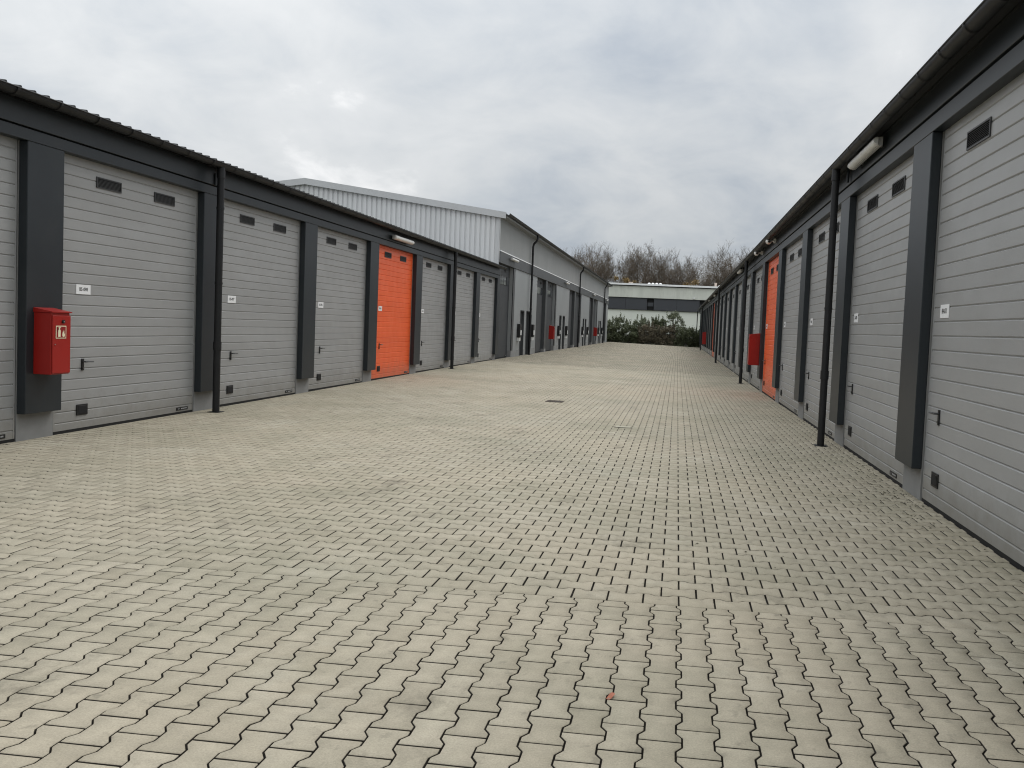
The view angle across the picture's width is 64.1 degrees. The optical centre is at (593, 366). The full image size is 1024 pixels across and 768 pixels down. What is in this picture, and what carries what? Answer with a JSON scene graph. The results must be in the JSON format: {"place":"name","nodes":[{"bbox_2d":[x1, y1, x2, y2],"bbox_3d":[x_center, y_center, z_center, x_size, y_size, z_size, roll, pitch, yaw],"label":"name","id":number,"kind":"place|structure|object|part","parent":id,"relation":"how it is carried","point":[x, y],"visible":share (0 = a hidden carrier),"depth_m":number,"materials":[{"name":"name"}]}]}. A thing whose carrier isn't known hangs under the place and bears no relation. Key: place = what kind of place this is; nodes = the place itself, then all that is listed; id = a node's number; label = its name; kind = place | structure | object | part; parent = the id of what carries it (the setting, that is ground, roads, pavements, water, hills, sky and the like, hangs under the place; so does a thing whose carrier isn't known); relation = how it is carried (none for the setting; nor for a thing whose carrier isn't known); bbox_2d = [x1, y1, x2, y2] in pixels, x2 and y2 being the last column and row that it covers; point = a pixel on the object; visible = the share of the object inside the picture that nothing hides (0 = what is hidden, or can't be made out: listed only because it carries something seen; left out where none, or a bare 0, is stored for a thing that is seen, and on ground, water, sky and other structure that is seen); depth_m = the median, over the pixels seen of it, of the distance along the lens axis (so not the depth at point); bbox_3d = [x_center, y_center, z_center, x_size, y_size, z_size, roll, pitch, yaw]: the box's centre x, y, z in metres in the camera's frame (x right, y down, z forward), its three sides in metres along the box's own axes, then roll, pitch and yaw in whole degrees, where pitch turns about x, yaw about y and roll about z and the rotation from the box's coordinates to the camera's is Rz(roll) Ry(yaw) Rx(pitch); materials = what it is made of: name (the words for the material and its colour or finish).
{"place":"outdoors","nodes":[
{"label":"outdoors","id":0,"kind":"place"},
{"bbox_2d":[0,0,982,285],"label":"sky","id":1,"kind":"structure","parent":0,"point":[689,127],"materials":[{"name":"grey"}]},
{"bbox_2d":[0,342,1023,767],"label":"block paving","id":2,"kind":"structure","parent":0,"point":[388,536],"depth_m":4.64,"materials":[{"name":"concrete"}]},
{"bbox_2d":[545,400,563,402],"bbox_3d":[-0.760,0.702,16.210,0.340,0.006,0.340,3,3,6],"label":"drain grate","id":3,"kind":"object","parent":2,"relation":"on","point":[554,401],"visible":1,"depth_m":16.19,"materials":[{"name":"metal"}]},
{"bbox_2d":[606,692,614,698],"bbox_3d":[0.071,1.353,3.331,0.032,0.020,0.034,4,3,20],"label":"fallen leaf","id":4,"kind":"object","parent":2,"relation":"on","point":[611,695],"visible":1,"depth_m":3.33,"materials":[{"name":"brown plant"}]},
{"bbox_2d":[615,426,631,427],"bbox_3d":[0.461,0.936,12.501,0.260,0.006,0.180,3,3,6],"label":"service cover","id":5,"kind":"object","parent":2,"relation":"on","point":[623,426],"visible":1,"depth_m":12.48,"materials":[{"name":"metal"}]},
{"bbox_2d":[243,361,985,573],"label":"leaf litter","id":6,"kind":"object","parent":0,"point":[828,495],"visible":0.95,"depth_m":8.00,"materials":[{"name":"brown plant"}]},
{"bbox_3d":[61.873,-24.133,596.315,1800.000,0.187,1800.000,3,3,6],"label":"ground","id":7,"kind":"structure","parent":0,"visible":0},
{"bbox_2d":[0,79,506,443],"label":"garage row","id":8,"kind":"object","parent":7,"relation":"on","point":[174,278],"visible":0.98,"depth_m":11.64,"materials":[{"name":"grey metal"}]},
{"bbox_2d":[0,135,17,443],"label":"garage door","id":9,"kind":"structure","parent":8,"relation":"in","point":[8,146],"depth_m":8.60,"materials":[{"name":"grey metal"}]},
{"bbox_2d":[33,307,71,374],"bbox_3d":[-5.944,-0.276,8.946,0.238,0.725,0.288,3,3,6],"label":"fire extinguisher cabinet","id":10,"kind":"object","parent":8,"relation":"attached to","point":[52,327],"visible":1,"depth_m":8.82,"materials":[{"name":"red plastic"}]},
{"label":"cabinet door","id":11,"kind":"part","parent":10,"relation":"part of","materials":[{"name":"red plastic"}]},
{"bbox_2d":[53,153,196,434],"bbox_3d":[-5.977,-0.891,10.575,0.115,3.380,2.720,3,3,6],"label":"garage door","id":12,"kind":"structure","parent":8,"relation":"in","point":[129,239],"depth_m":10.42,"materials":[{"name":"grey metal"}]},
{"bbox_2d":[220,200,299,406],"bbox_3d":[-5.642,-1.039,13.794,0.115,3.380,2.720,3,3,6],"label":"garage door","id":13,"kind":"structure","parent":8,"relation":"in","point":[261,248],"depth_m":13.72,"materials":[{"name":"grey metal"}]},
{"bbox_2d":[308,227,365,391],"bbox_3d":[-5.307,-1.192,17.013,0.115,3.380,2.720,3,3,6],"label":"garage door","id":14,"kind":"structure","parent":8,"relation":"in","point":[341,258],"depth_m":16.99,"materials":[{"name":"grey metal"}]},
{"bbox_2d":[371,245,412,380],"bbox_3d":[-4.972,-1.348,20.232,0.115,3.380,2.720,3,3,6],"label":"garage door","id":15,"kind":"structure","parent":8,"relation":"in","point":[395,266],"depth_m":20.26,"materials":[{"name":"orange metal"}]},
{"bbox_2d":[392,235,414,244],"bbox_3d":[-4.699,-3.117,20.078,0.156,0.105,1.340,3,3,6],"label":"wall lamp","id":16,"kind":"object","parent":8,"relation":"attached to","point":[402,239],"visible":1,"depth_m":19.89,"materials":[{"name":"plastic"}]},
{"bbox_2d":[416,258,446,372],"bbox_3d":[-4.637,-1.503,23.451,0.115,3.380,2.720,3,3,6],"label":"garage door","id":17,"kind":"structure","parent":8,"relation":"in","point":[434,278],"depth_m":23.53,"materials":[{"name":"grey metal"}]},
{"bbox_2d":[449,267,473,366],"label":"garage door","id":18,"kind":"structure","parent":8,"relation":"in","point":[465,278],"depth_m":26.90,"materials":[{"name":"grey metal"}]},
{"bbox_2d":[474,274,494,362],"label":"garage door","id":19,"kind":"structure","parent":8,"relation":"in","point":[487,284],"depth_m":30.05,"materials":[{"name":"grey metal"}]},
{"bbox_2d":[276,178,612,358],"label":"tall hall","id":20,"kind":"structure","parent":7,"relation":"on","point":[538,292],"depth_m":34.72,"materials":[{"name":"grey metal"}]},
{"bbox_2d":[495,264,509,358],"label":"garage door","id":21,"kind":"structure","parent":20,"relation":"in","point":[505,274],"depth_m":33.72,"materials":[{"name":"grey metal"}]},
{"bbox_2d":[517,324,521,340],"bbox_3d":[-3.271,-1.493,36.050,0.158,0.760,0.340,3,3,6],"label":"letter box","id":22,"kind":"object","parent":20,"relation":"attached to","point":[519,330],"visible":1,"depth_m":35.89,"materials":[{"name":"black plastic"}]},
{"bbox_2d":[519,310,524,355],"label":"side door","id":23,"kind":"structure","parent":20,"relation":"in","point":[522,312],"depth_m":37.39,"materials":[{"name":"black metal"}]},
{"bbox_2d":[525,311,529,354],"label":"side door","id":24,"kind":"structure","parent":20,"relation":"in","point":[527,312],"depth_m":38.81,"materials":[{"name":"black metal"}]},
{"bbox_2d":[531,324,534,339],"bbox_3d":[-2.931,-1.634,39.329,0.158,0.760,0.340,3,3,6],"label":"letter box","id":25,"kind":"object","parent":20,"relation":"attached to","point":[532,331],"visible":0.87,"depth_m":39.17,"materials":[{"name":"black plastic"}]},
{"bbox_2d":[535,279,542,352],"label":"garage door","id":26,"kind":"structure","parent":20,"relation":"in","point":[539,282],"depth_m":42.33,"materials":[{"name":"grey metal"}]},
{"bbox_2d":[545,282,552,350],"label":"garage door","id":27,"kind":"structure","parent":20,"relation":"in","point":[550,286],"depth_m":45.62,"materials":[{"name":"grey metal"}]},
{"bbox_2d":[548,325,554,338],"bbox_3d":[-2.277,-1.863,44.839,0.303,0.750,0.318,3,3,6],"label":"fire extinguisher cabinet","id":28,"kind":"object","parent":20,"relation":"attached to","point":[551,332],"visible":1,"depth_m":44.69,"materials":[{"name":"red plastic"}]},
{"bbox_2d":[557,326,560,338],"bbox_3d":[-2.022,-2.010,48.074,0.158,0.760,0.340,3,3,6],"label":"letter box","id":29,"kind":"object","parent":20,"relation":"attached to","point":[558,332],"visible":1,"depth_m":47.91,"materials":[{"name":"black plastic"}]},
{"bbox_2d":[558,315,561,348],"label":"side door","id":30,"kind":"structure","parent":20,"relation":"in","point":[560,317],"depth_m":49.41,"materials":[{"name":"black metal"}]},
{"bbox_2d":[562,316,564,348],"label":"side door","id":31,"kind":"structure","parent":20,"relation":"in","point":[563,323],"depth_m":50.86,"materials":[{"name":"black metal"}]},
{"bbox_2d":[565,326,567,337],"bbox_3d":[-1.681,-2.152,51.353,0.158,0.760,0.340,3,3,6],"label":"letter box","id":32,"kind":"object","parent":20,"relation":"attached to","point":[566,330],"visible":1,"depth_m":51.19,"materials":[{"name":"black plastic"}]},
{"bbox_2d":[567,291,572,347],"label":"garage door","id":33,"kind":"structure","parent":20,"relation":"in","point":[570,294],"depth_m":54.48,"materials":[{"name":"grey metal"}]},
{"bbox_2d":[574,293,578,346],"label":"garage door","id":34,"kind":"structure","parent":20,"relation":"in","point":[577,295],"depth_m":57.90,"materials":[{"name":"grey metal"}]},
{"bbox_2d":[584,319,586,344],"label":"side door","id":35,"kind":"structure","parent":20,"relation":"in","point":[585,319],"depth_m":62.90,"materials":[{"name":"black metal"}]},
{"bbox_2d":[588,298,590,344],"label":"garage door","id":36,"kind":"structure","parent":20,"relation":"in","point":[590,298],"depth_m":66.71,"materials":[{"name":"grey metal"}]},
{"bbox_2d":[592,300,594,343],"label":"garage door","id":37,"kind":"structure","parent":20,"relation":"in","point":[594,300],"depth_m":69.95,"materials":[{"name":"grey metal"}]},
{"bbox_2d":[593,327,596,335],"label":"fire extinguisher cabinet","id":38,"kind":"object","parent":20,"relation":"attached to","point":[595,331],"visible":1,"depth_m":68.49,"materials":[{"name":"red plastic"}]},
{"bbox_2d":[572,246,585,263],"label":"bare tree","id":39,"kind":"object","parent":7,"relation":"on","point":[580,255],"visible":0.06,"depth_m":138.03,"materials":[{"name":"brown plant"}]},
{"bbox_2d":[583,244,604,274],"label":"bare tree","id":40,"kind":"object","parent":7,"relation":"on","point":[592,258],"visible":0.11,"depth_m":133.64,"materials":[{"name":"brown plant"}]},
{"bbox_2d":[585,252,609,276],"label":"bare tree","id":41,"kind":"object","parent":7,"relation":"on","point":[595,259],"visible":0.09,"depth_m":143.08,"materials":[{"name":"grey plant"}]},
{"bbox_2d":[581,244,620,281],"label":"bare tree","id":42,"kind":"object","parent":7,"relation":"on","point":[605,260],"visible":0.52,"depth_m":129.90,"materials":[{"name":"brown plant"}]},
{"bbox_2d":[578,252,623,279],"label":"bare tree","id":43,"kind":"object","parent":7,"relation":"on","point":[607,267],"visible":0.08,"depth_m":142.74,"materials":[{"name":"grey plant"}]},
{"bbox_2d":[593,242,622,282],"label":"bare tree","id":44,"kind":"object","parent":7,"relation":"on","point":[611,275],"visible":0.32,"depth_m":130.62,"materials":[{"name":"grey plant"}]},
{"bbox_2d":[606,318,624,341],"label":"shrub","id":45,"kind":"object","parent":7,"relation":"on","point":[612,330],"visible":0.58,"depth_m":85.10,"materials":[{"name":"green plant"}]},
{"bbox_2d":[596,248,637,282],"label":"bare tree","id":46,"kind":"object","parent":7,"relation":"on","point":[619,267],"visible":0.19,"depth_m":142.29,"materials":[{"name":"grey plant"}]},
{"bbox_2d":[609,310,626,342],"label":"shrub","id":47,"kind":"object","parent":7,"relation":"on","point":[618,320],"visible":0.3,"depth_m":86.41,"materials":[{"name":"green plant"}]},
{"bbox_2d":[600,257,640,282],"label":"bare tree","id":48,"kind":"object","parent":7,"relation":"on","point":[612,270],"visible":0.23,"depth_m":133.17,"materials":[{"name":"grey plant"}]},
{"bbox_2d":[613,274,630,282],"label":"tan leaved tree","id":49,"kind":"object","parent":7,"relation":"on","point":[616,278],"visible":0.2,"depth_m":121.66,"materials":[{"name":"brown plant"}]},
{"bbox_2d":[619,249,639,282],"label":"bare tree","id":50,"kind":"object","parent":7,"relation":"on","point":[632,278],"visible":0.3,"depth_m":127.04,"materials":[{"name":"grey plant"}]},
{"bbox_2d":[616,320,644,343],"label":"shrub","id":51,"kind":"object","parent":7,"relation":"on","point":[632,335],"visible":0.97,"depth_m":85.20,"materials":[{"name":"green plant"}]},
{"bbox_2d":[616,246,658,283],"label":"bare tree","id":52,"kind":"object","parent":7,"relation":"on","point":[631,267],"visible":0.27,"depth_m":132.89,"materials":[{"name":"brown plant"}]},
{"bbox_2d":[618,247,658,283],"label":"bare tree","id":53,"kind":"object","parent":7,"relation":"on","point":[644,278],"visible":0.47,"depth_m":126.00,"materials":[{"name":"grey plant"}]},
{"bbox_2d":[632,314,649,336],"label":"shrub","id":54,"kind":"object","parent":7,"relation":"on","point":[643,320],"visible":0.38,"depth_m":86.05,"materials":[{"name":"green plant"}]},
{"bbox_2d":[624,243,669,283],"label":"bare tree","id":55,"kind":"object","parent":7,"relation":"on","point":[654,265],"visible":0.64,"depth_m":125.59,"materials":[{"name":"brown plant"}]},
{"bbox_2d":[634,320,662,344],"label":"shrub","id":56,"kind":"object","parent":7,"relation":"on","point":[646,331],"visible":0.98,"depth_m":84.93,"materials":[{"name":"green plant"}]},
{"bbox_2d":[630,248,671,283],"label":"bare tree","id":57,"kind":"object","parent":7,"relation":"on","point":[650,267],"visible":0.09,"depth_m":139.24,"materials":[{"name":"brown plant"}]},
{"bbox_2d":[649,314,668,344],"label":"shrub","id":58,"kind":"object","parent":7,"relation":"on","point":[661,322],"visible":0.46,"depth_m":85.73,"materials":[{"name":"green plant"}]},
{"bbox_2d":[639,252,687,283],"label":"bare tree","id":59,"kind":"object","parent":7,"relation":"on","point":[655,267],"visible":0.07,"depth_m":130.98,"materials":[{"name":"brown plant"}]},
{"bbox_2d":[607,282,719,333],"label":"warehouse","id":60,"kind":"structure","parent":7,"relation":"on","point":[630,300],"depth_m":96.33,"materials":[{"name":"concrete"}]},
{"bbox_2d":[647,298,653,309],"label":"recessed window","id":61,"kind":"structure","parent":60,"relation":"in","point":[650,302],"depth_m":96.62,"materials":[{"name":"black glass"}]},
{"bbox_2d":[646,258,681,284],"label":"bare tree","id":62,"kind":"object","parent":7,"relation":"on","point":[668,271],"visible":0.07,"depth_m":140.48,"materials":[{"name":"brown plant"}]},
{"bbox_2d":[649,323,678,345],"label":"shrub","id":63,"kind":"object","parent":7,"relation":"on","point":[669,329],"visible":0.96,"depth_m":84.75,"materials":[{"name":"green plant"}]},
{"bbox_2d":[655,249,675,284],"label":"bare tree","id":64,"kind":"object","parent":7,"relation":"on","point":[667,256],"visible":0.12,"depth_m":140.82,"materials":[{"name":"brown plant"}]},
{"bbox_2d":[653,256,685,284],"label":"bare tree","id":65,"kind":"object","parent":7,"relation":"on","point":[666,277],"visible":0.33,"depth_m":125.89,"materials":[{"name":"brown plant"}]},
{"bbox_2d":[662,309,684,336],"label":"shrub","id":66,"kind":"object","parent":7,"relation":"on","point":[673,315],"visible":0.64,"depth_m":85.70,"materials":[{"name":"green plant"}]},
{"bbox_2d":[654,251,697,284],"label":"bare tree","id":67,"kind":"object","parent":7,"relation":"on","point":[682,274],"visible":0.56,"depth_m":127.52,"materials":[{"name":"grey plant"}]},
{"bbox_2d":[654,252,702,283],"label":"bare tree","id":68,"kind":"object","parent":7,"relation":"on","point":[687,261],"visible":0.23,"depth_m":130.58,"materials":[{"name":"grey plant"}]},
{"bbox_2d":[667,324,699,346],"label":"shrub","id":69,"kind":"object","parent":7,"relation":"on","point":[685,336],"visible":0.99,"depth_m":84.40,"materials":[{"name":"green plant"}]},
{"bbox_2d":[681,279,700,285],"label":"tan leaved tree","id":70,"kind":"object","parent":7,"relation":"on","point":[695,282],"visible":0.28,"depth_m":120.80,"materials":[{"name":"brown plant"}]},
{"bbox_2d":[688,326,699,347],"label":"shrub","id":71,"kind":"object","parent":7,"relation":"on","point":[697,338],"visible":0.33,"depth_m":84.89,"materials":[{"name":"green plant"}]},
{"bbox_2d":[680,254,714,285],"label":"bare tree","id":72,"kind":"object","parent":7,"relation":"on","point":[696,272],"visible":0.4,"depth_m":127.82,"materials":[{"name":"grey plant"}]},
{"bbox_2d":[685,259,719,285],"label":"bare tree","id":73,"kind":"object","parent":7,"relation":"on","point":[704,272],"visible":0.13,"depth_m":142.81,"materials":[{"name":"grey plant"}]},
{"bbox_2d":[698,258,715,285],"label":"bare tree","id":74,"kind":"object","parent":7,"relation":"on","point":[707,273],"visible":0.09,"depth_m":133.44,"materials":[{"name":"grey plant"}]},
{"bbox_2d":[698,263,728,285],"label":"bare tree","id":75,"kind":"object","parent":7,"relation":"on","point":[709,277],"visible":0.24,"depth_m":128.63,"materials":[{"name":"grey plant"}]},
{"bbox_2d":[696,255,737,285],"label":"bare tree","id":76,"kind":"object","parent":7,"relation":"on","point":[711,276],"visible":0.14,"depth_m":138.62,"materials":[{"name":"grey plant"}]},
{"bbox_2d":[705,240,738,286],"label":"bare tree","id":77,"kind":"object","parent":7,"relation":"on","point":[724,276],"visible":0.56,"depth_m":125.11,"materials":[{"name":"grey plant"}]},
{"bbox_2d":[720,254,742,275],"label":"bare tree","id":78,"kind":"object","parent":7,"relation":"on","point":[731,265],"visible":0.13,"depth_m":133.17,"materials":[{"name":"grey plant"}]},
{"bbox_2d":[725,250,739,273],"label":"bare tree","id":79,"kind":"object","parent":7,"relation":"on","point":[730,260],"visible":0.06,"depth_m":138.58,"materials":[{"name":"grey plant"}]},
{"bbox_2d":[695,0,1023,571],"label":"garage row","id":80,"kind":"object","parent":7,"relation":"on","point":[875,300],"visible":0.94,"depth_m":7.71,"materials":[{"name":"grey metal"}]},
{"bbox_2d":[702,332,705,343],"bbox_3d":[8.846,-2.241,64.800,0.303,0.990,0.418,3,3,6],"label":"fire extinguisher cabinet","id":81,"kind":"object","parent":80,"relation":"attached to","point":[703,337],"visible":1,"depth_m":64.60,"materials":[{"name":"red plastic"}]},
{"bbox_2d":[712,303,714,357],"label":"garage door","id":82,"kind":"structure","parent":80,"relation":"in","point":[714,303],"depth_m":54.32,"materials":[{"name":"grey metal"}]},
{"bbox_2d":[714,301,717,357],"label":"garage door","id":83,"kind":"structure","parent":80,"relation":"in","point":[717,301],"depth_m":50.89,"materials":[{"name":"grey metal"}]},
{"bbox_2d":[717,299,720,360],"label":"garage door","id":84,"kind":"structure","parent":80,"relation":"in","point":[718,356],"depth_m":46.97,"materials":[{"name":"grey metal"}]},
{"bbox_2d":[720,296,724,363],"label":"garage door","id":85,"kind":"structure","parent":80,"relation":"in","point":[721,358],"depth_m":43.32,"materials":[{"name":"grey metal"}]},
{"bbox_2d":[724,293,728,367],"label":"garage door","id":86,"kind":"structure","parent":80,"relation":"in","point":[725,361],"depth_m":39.57,"materials":[{"name":"grey metal"}]},
{"bbox_2d":[729,288,734,370],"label":"garage door","id":87,"kind":"structure","parent":80,"relation":"in","point":[733,296],"depth_m":35.84,"materials":[{"name":"grey metal"}]},
{"bbox_2d":[734,283,741,375],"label":"garage door","id":88,"kind":"structure","parent":80,"relation":"in","point":[736,370],"depth_m":32.17,"materials":[{"name":"grey metal"}]},
{"bbox_2d":[742,276,750,381],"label":"garage door","id":89,"kind":"structure","parent":80,"relation":"in","point":[745,375],"depth_m":28.24,"materials":[{"name":"grey metal"}]},
{"bbox_2d":[747,333,759,364],"bbox_3d":[4.469,-0.476,22.643,0.303,0.890,0.318,3,3,6],"label":"fire extinguisher cabinet","id":90,"kind":"object","parent":80,"relation":"attached to","point":[753,348],"visible":1,"depth_m":22.49,"materials":[{"name":"red plastic"}]},
{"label":"cabinet door","id":91,"kind":"part","parent":90,"relation":"part of","materials":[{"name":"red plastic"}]},
{"bbox_2d":[750,267,762,389],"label":"garage door","id":92,"kind":"structure","parent":80,"relation":"in","point":[754,381],"depth_m":24.68,"materials":[{"name":"grey metal"}]},
{"bbox_2d":[754,251,762,255],"bbox_3d":[4.625,-3.154,22.720,0.245,0.138,0.215,3,3,6],"label":"security camera","id":93,"kind":"object","parent":80,"relation":"attached to","point":[757,253],"visible":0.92,"depth_m":22.67,"materials":[{"name":"white plastic"}]},
{"bbox_2d":[762,256,778,400],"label":"garage door","id":94,"kind":"structure","parent":80,"relation":"in","point":[767,388],"depth_m":20.99,"materials":[{"name":"orange metal"}]},
{"bbox_2d":[766,239,775,243],"bbox_3d":[4.316,-3.026,19.738,0.245,0.138,0.215,3,3,6],"label":"wall lamp","id":95,"kind":"object","parent":80,"relation":"attached to","point":[769,241],"visible":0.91,"depth_m":19.69,"materials":[{"name":"white plastic"}]},
{"bbox_2d":[779,238,802,415],"bbox_3d":[4.166,-0.836,17.026,0.115,3.620,3.030,3,3,6],"label":"garage door","id":96,"kind":"structure","parent":80,"relation":"in","point":[794,253],"depth_m":17.25,"materials":[{"name":"grey metal"}]},
{"bbox_2d":[803,209,840,440],"bbox_3d":[3.790,-0.698,13.398,0.115,3.620,3.030,3,3,6],"label":"garage door","id":97,"kind":"structure","parent":80,"relation":"in","point":[817,293],"depth_m":13.86,"materials":[{"name":"grey metal"}]},
{"bbox_2d":[847,137,882,169],"bbox_3d":[3.344,-2.594,9.956,0.156,0.105,1.440,3,3,6],"label":"wall lamp","id":98,"kind":"object","parent":80,"relation":"attached to","point":[875,144],"visible":1,"depth_m":9.75,"materials":[{"name":"plastic"}]},
{"bbox_2d":[844,155,913,487],"bbox_3d":[3.414,-0.553,9.770,0.115,3.620,3.030,3,3,6],"label":"garage door","id":99,"kind":"structure","parent":80,"relation":"in","point":[883,212],"depth_m":9.69,"materials":[{"name":"grey metal"}]},
{"bbox_2d":[922,72,1023,571],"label":"garage door","id":100,"kind":"structure","parent":80,"relation":"in","point":[973,472],"depth_m":6.42,"materials":[{"name":"grey metal"}]}
]}

